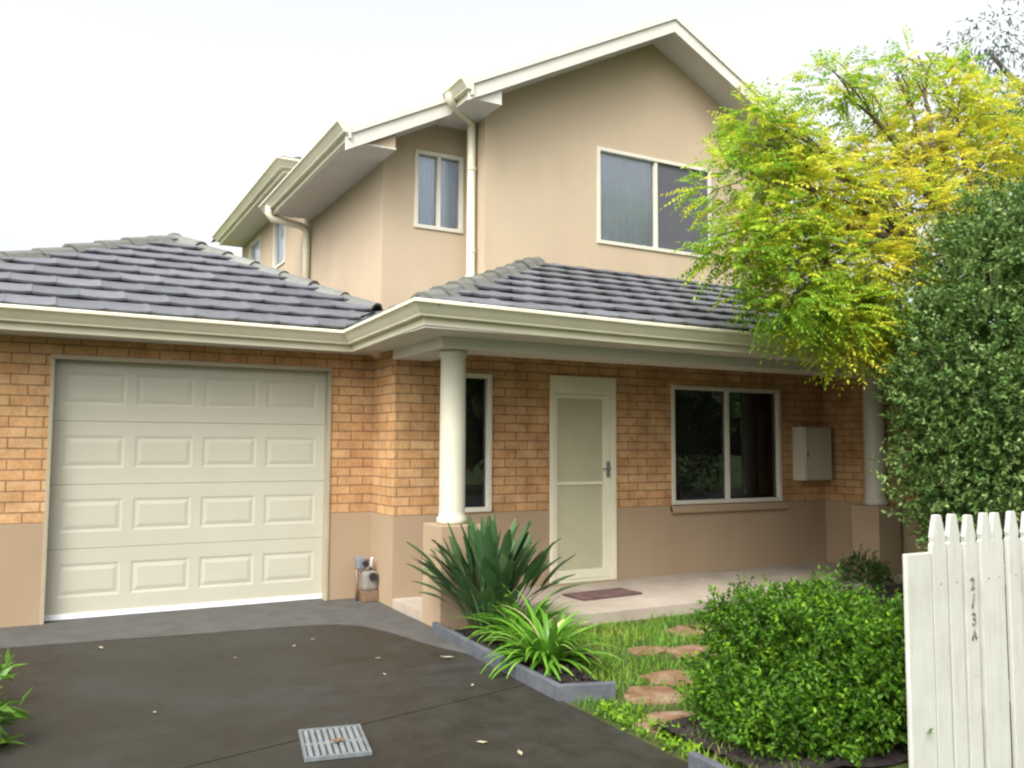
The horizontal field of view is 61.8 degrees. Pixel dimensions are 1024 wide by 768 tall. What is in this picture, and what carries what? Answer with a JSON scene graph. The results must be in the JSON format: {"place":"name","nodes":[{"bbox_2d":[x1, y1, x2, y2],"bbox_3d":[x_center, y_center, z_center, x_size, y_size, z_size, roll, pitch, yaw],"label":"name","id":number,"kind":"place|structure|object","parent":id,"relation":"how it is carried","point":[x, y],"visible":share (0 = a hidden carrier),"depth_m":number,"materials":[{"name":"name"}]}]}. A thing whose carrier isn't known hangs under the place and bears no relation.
{"place":"outdoors","nodes":[
{"label":"outdoors","id":0,"kind":"place"},
{"bbox_2d":[0,598,466,653],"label":"concrete apron","id":1,"kind":"object","parent":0,"point":[377,615],"visible":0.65,"depth_m":6.76,"materials":[{"name":"grey concrete"}]},
{"bbox_2d":[0,624,687,767],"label":"driveway","id":2,"kind":"structure","parent":0,"point":[262,698],"depth_m":4.59,"materials":[{"name":"grey asphalt"}]},
{"bbox_2d":[298,724,371,761],"bbox_3d":[-0.840,1.689,4.034,0.300,0.017,0.410,2,-4,-18],"label":"drain grate","id":3,"kind":"object","parent":2,"relation":"on","point":[316,744],"visible":1,"depth_m":4.01,"materials":[{"name":"metal"}]},
{"bbox_2d":[329,738,346,740],"bbox_3d":[-0.817,1.669,4.012,0.091,0.011,0.037,3,-5,-29],"label":"fallen leaf","id":4,"kind":"object","parent":3,"relation":"on","point":[338,739],"visible":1,"depth_m":4.02,"materials":[{"name":"plant"}]},
{"bbox_2d":[688,751,729,767],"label":"garden edging","id":5,"kind":"object","parent":2,"relation":"on","point":[696,759],"visible":1,"depth_m":3.64,"materials":[{"name":"grey concrete"}]},
{"bbox_2d":[0,0,1023,455],"label":"sky","id":6,"kind":"structure","parent":0,"point":[119,119],"materials":[{"name":"white"}]},
{"bbox_2d":[553,597,1012,767],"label":"lawn","id":7,"kind":"structure","parent":0,"point":[651,739],"depth_m":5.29,"materials":[{"name":"plant"}]},
{"bbox_2d":[432,622,615,702],"bbox_3d":[-0.035,1.785,5.605,0.335,0.105,2.014,3,-5,-29],"label":"garden edging","id":8,"kind":"object","parent":7,"relation":"on","point":[553,689],"visible":0.79,"depth_m":4.98,"materials":[{"name":"grey concrete"}]},
{"bbox_2d":[454,625,597,683],"bbox_3d":[0.040,1.766,5.591,0.260,0.060,1.710,3,-5,-29],"label":"garden bed","id":9,"kind":"object","parent":7,"relation":"on","point":[541,669],"visible":0.38,"depth_m":5.28,"materials":[{"name":"soil"}]},
{"bbox_2d":[474,591,625,680],"bbox_3d":[0.208,1.623,5.415,0.934,0.566,1.017,3,-5,-29],"label":"agapanthus","id":10,"kind":"object","parent":9,"relation":"on","point":[547,645],"visible":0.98,"depth_m":5.31,"materials":[{"name":"green plant"}]},
{"bbox_2d":[499,628,595,658],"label":"bed soil","id":11,"kind":"structure","parent":7,"relation":"on","point":[586,655],"depth_m":5.57,"materials":[{"name":"brown soil"}]},
{"bbox_2d":[406,512,586,631],"bbox_3d":[-0.198,1.391,6.392,1.288,0.865,1.302,3,-5,-29],"label":"plant","id":12,"kind":"object","parent":11,"relation":"on","point":[489,566],"visible":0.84,"depth_m":6.24,"materials":[{"name":"green plant"}]},
{"bbox_2d":[453,583,589,645],"bbox_3d":[0.055,1.598,5.941,0.898,0.435,0.922,3,-5,-29],"label":"agapanthus","id":13,"kind":"object","parent":11,"relation":"on","point":[543,605],"visible":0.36,"depth_m":5.87,"materials":[{"name":"green plant"}]},
{"bbox_2d":[627,646,667,655],"bbox_3d":[0.937,1.860,5.951,0.300,0.033,0.230,5,-7,-50],"label":"stepping stone","id":14,"kind":"object","parent":7,"relation":"on","point":[660,650],"visible":0.65,"depth_m":5.91,"materials":[{"name":"stone"}]},
{"bbox_2d":[623,686,685,704],"bbox_3d":[0.814,1.782,4.878,0.372,0.028,0.335,0,-4,-3],"label":"stepping stone","id":15,"kind":"object","parent":7,"relation":"on","point":[660,692],"visible":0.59,"depth_m":4.85,"materials":[{"name":"stone"}]},
{"bbox_2d":[593,699,718,756],"bbox_3d":[0.704,1.708,4.259,0.286,0.093,0.880,3,-5,-29],"label":"ground cover","id":16,"kind":"object","parent":7,"relation":"on","point":[672,742],"visible":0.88,"depth_m":4.26,"materials":[{"name":"green plant"}]},
{"bbox_2d":[636,711,695,733],"bbox_3d":[0.831,1.747,4.399,0.398,0.029,0.330,1,-4,-6],"label":"stepping stone","id":17,"kind":"object","parent":7,"relation":"on","point":[668,715],"visible":0.27,"depth_m":4.45,"materials":[{"name":"stone"}]},
{"bbox_2d":[639,670,710,685],"bbox_3d":[1.011,1.812,5.256,0.449,0.027,0.318,3,-5,-29],"label":"stepping stone","id":18,"kind":"object","parent":7,"relation":"on","point":[668,675],"visible":0.52,"depth_m":5.24,"materials":[{"name":"stone"}]},
{"bbox_2d":[662,625,714,636],"bbox_3d":[1.383,1.911,6.597,0.452,0.029,0.358,3,-5,-29],"label":"stepping stone","id":19,"kind":"object","parent":7,"relation":"on","point":[681,628],"visible":0.44,"depth_m":6.58,"materials":[{"name":"stone"}]},
{"bbox_2d":[666,644,720,658],"bbox_3d":[1.272,1.860,5.924,0.455,0.032,0.326,3,-5,-29],"label":"stepping stone","id":20,"kind":"object","parent":7,"relation":"on","point":[681,650],"visible":0.45,"depth_m":5.92,"materials":[{"name":"stone"}]},
{"bbox_2d":[674,563,982,767],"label":"clipped hedge","id":21,"kind":"object","parent":7,"relation":"on","point":[802,670],"visible":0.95,"depth_m":4.05,"materials":[{"name":"green plant"}]},
{"bbox_2d":[653,659,1010,767],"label":"garden soil","id":22,"kind":"structure","parent":7,"relation":"on","point":[896,756],"depth_m":3.85,"materials":[{"name":"brown soil"}]},
{"bbox_2d":[449,627,1010,766],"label":"mulch","id":23,"kind":"object","parent":22,"relation":"on","point":[575,673],"visible":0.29,"depth_m":4.96,"materials":[{"name":"soil"}]},
{"bbox_2d":[660,24,1023,513],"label":"robinia tree","id":24,"kind":"object","parent":7,"relation":"on","point":[823,314],"visible":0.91,"depth_m":7.17,"materials":[{"name":"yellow plant"}]},
{"bbox_2d":[754,583,1008,658],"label":"side soil","id":25,"kind":"structure","parent":7,"relation":"on","point":[890,590],"depth_m":8.03,"materials":[{"name":"brown soil"}]},
{"bbox_2d":[836,543,899,589],"bbox_3d":[3.546,1.864,8.516,0.568,0.545,0.564,-3,-5,38],"label":"dark shrub","id":26,"kind":"object","parent":25,"relation":"on","point":[870,566],"visible":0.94,"depth_m":8.45,"materials":[{"name":"green plant"}]},
{"bbox_2d":[864,167,1023,601],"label":"pittosporum shrub","id":27,"kind":"object","parent":25,"relation":"on","point":[988,425],"visible":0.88,"depth_m":6.51,"materials":[{"name":"green plant"}]},
{"label":"ground","id":28,"kind":"structure","parent":0,"visible":0},
{"bbox_2d":[0,13,953,629],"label":"house","id":29,"kind":"structure","parent":28,"relation":"on","point":[380,341],"depth_m":8.21,"materials":[{"name":"paint"}]},
{"bbox_2d":[39,354,331,624],"bbox_3d":[-2.714,0.870,7.368,2.294,2.128,0.168,3,-5,-29],"label":"garage door","id":30,"kind":"structure","parent":29,"relation":"in","point":[171,485],"depth_m":7.34,"materials":[{"name":"paint"}]},
{"bbox_2d":[249,235,260,262],"bbox_3d":[-4.345,-2.061,14.562,0.088,0.780,0.840,3,-5,-29],"label":"window","id":31,"kind":"structure","parent":29,"relation":"in","point":[255,247],"depth_m":14.71,"materials":[{"name":"glass"}]},
{"bbox_2d":[273,215,285,268],"bbox_3d":[-3.515,-2.169,13.048,0.088,0.780,0.740,3,-5,-29],"label":"window","id":32,"kind":"structure","parent":29,"relation":"in","point":[279,231],"depth_m":13.27,"materials":[{"name":"glass"}]},
{"bbox_2d":[355,556,378,601],"bbox_3d":[-1.314,1.772,7.776,0.199,0.400,0.185,3,-5,-29],"label":"gas meter","id":33,"kind":"object","parent":29,"relation":"attached to","point":[369,585],"visible":1,"depth_m":7.74,"materials":[{"name":"paint"}]},
{"bbox_2d":[414,149,463,233],"bbox_3d":[-0.812,-2.099,9.378,0.580,0.860,0.088,3,-5,-29],"label":"window","id":34,"kind":"structure","parent":29,"relation":"in","point":[438,177],"depth_m":9.38,"materials":[{"name":"glass"}]},
{"bbox_2d":[438,373,491,514],"bbox_3d":[-0.454,0.551,8.065,0.825,1.685,0.338,3,-5,-29],"label":"window","id":35,"kind":"structure","parent":29,"relation":"in","point":[478,447],"depth_m":8.25,"materials":[{"name":"glass"}]},
{"bbox_2d":[549,375,624,586],"bbox_3d":[0.714,0.987,8.484,0.860,2.125,0.170,3,-5,-29],"label":"front door","id":36,"kind":"structure","parent":29,"relation":"in","point":[583,495],"depth_m":8.51,"materials":[{"name":"beige paint"}]},
{"bbox_2d":[597,146,711,256],"bbox_3d":[1.652,-2.133,10.360,2.110,1.530,0.338,3,-5,-29],"label":"window","id":37,"kind":"structure","parent":29,"relation":"in","point":[630,186],"depth_m":10.20,"materials":[{"name":"glass"}]},
{"bbox_2d":[670,385,789,513],"bbox_3d":[2.320,0.681,9.556,1.990,1.665,0.375,3,-5,-29],"label":"window","id":38,"kind":"structure","parent":29,"relation":"in","point":[726,450],"depth_m":9.71,"materials":[{"name":"glass"}]},
{"bbox_2d":[792,427,831,480],"bbox_3d":[3.491,0.808,9.923,0.455,0.615,0.196,3,-5,-29],"label":"meter box","id":39,"kind":"object","parent":29,"relation":"attached to","point":[812,452],"visible":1,"depth_m":9.83,"materials":[{"name":"paint"}]},
{"bbox_2d":[804,428,831,478],"bbox_3d":[3.529,0.803,9.853,0.425,0.585,0.016,3,-5,-29],"label":"door","id":40,"kind":"structure","parent":39,"relation":"in","point":[818,465],"depth_m":9.84,"materials":[{"name":"paint"}]},
{"bbox_2d":[392,561,902,627],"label":"porch slab","id":41,"kind":"structure","parent":28,"relation":"on","point":[674,593],"depth_m":7.85,"materials":[{"name":"concrete"}]},
{"bbox_2d":[562,588,641,600],"bbox_3d":[0.815,1.888,7.692,0.662,0.016,0.321,3,-5,-32],"label":"door mat","id":42,"kind":"object","parent":41,"relation":"on","point":[600,594],"depth_m":7.66,"materials":[{"name":"brown fabric"}]},
{"bbox_2d":[902,511,1023,767],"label":"picket fence","id":43,"kind":"object","parent":28,"relation":"on","point":[955,606],"visible":1,"depth_m":3.97,"materials":[{"name":"paint"}]},
{"bbox_2d":[932,0,1023,197],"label":"gum tree","id":44,"kind":"object","parent":28,"relation":"on","point":[998,62],"visible":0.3,"depth_m":25.50,"materials":[{"name":"green plant"}]},
{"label":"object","id":45,"kind":"structure","parent":0,"visible":0},
{"bbox_2d":[0,648,24,681],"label":"leafy plant","id":46,"kind":"object","parent":45,"relation":"on","point":[6,667],"visible":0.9,"depth_m":4.61,"materials":[{"name":"green plant"}]},
{"bbox_2d":[0,659,33,744],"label":"leafy plant","id":47,"kind":"object","parent":45,"relation":"on","point":[18,713],"visible":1,"depth_m":4.02,"materials":[{"name":"green plant"}]}
]}

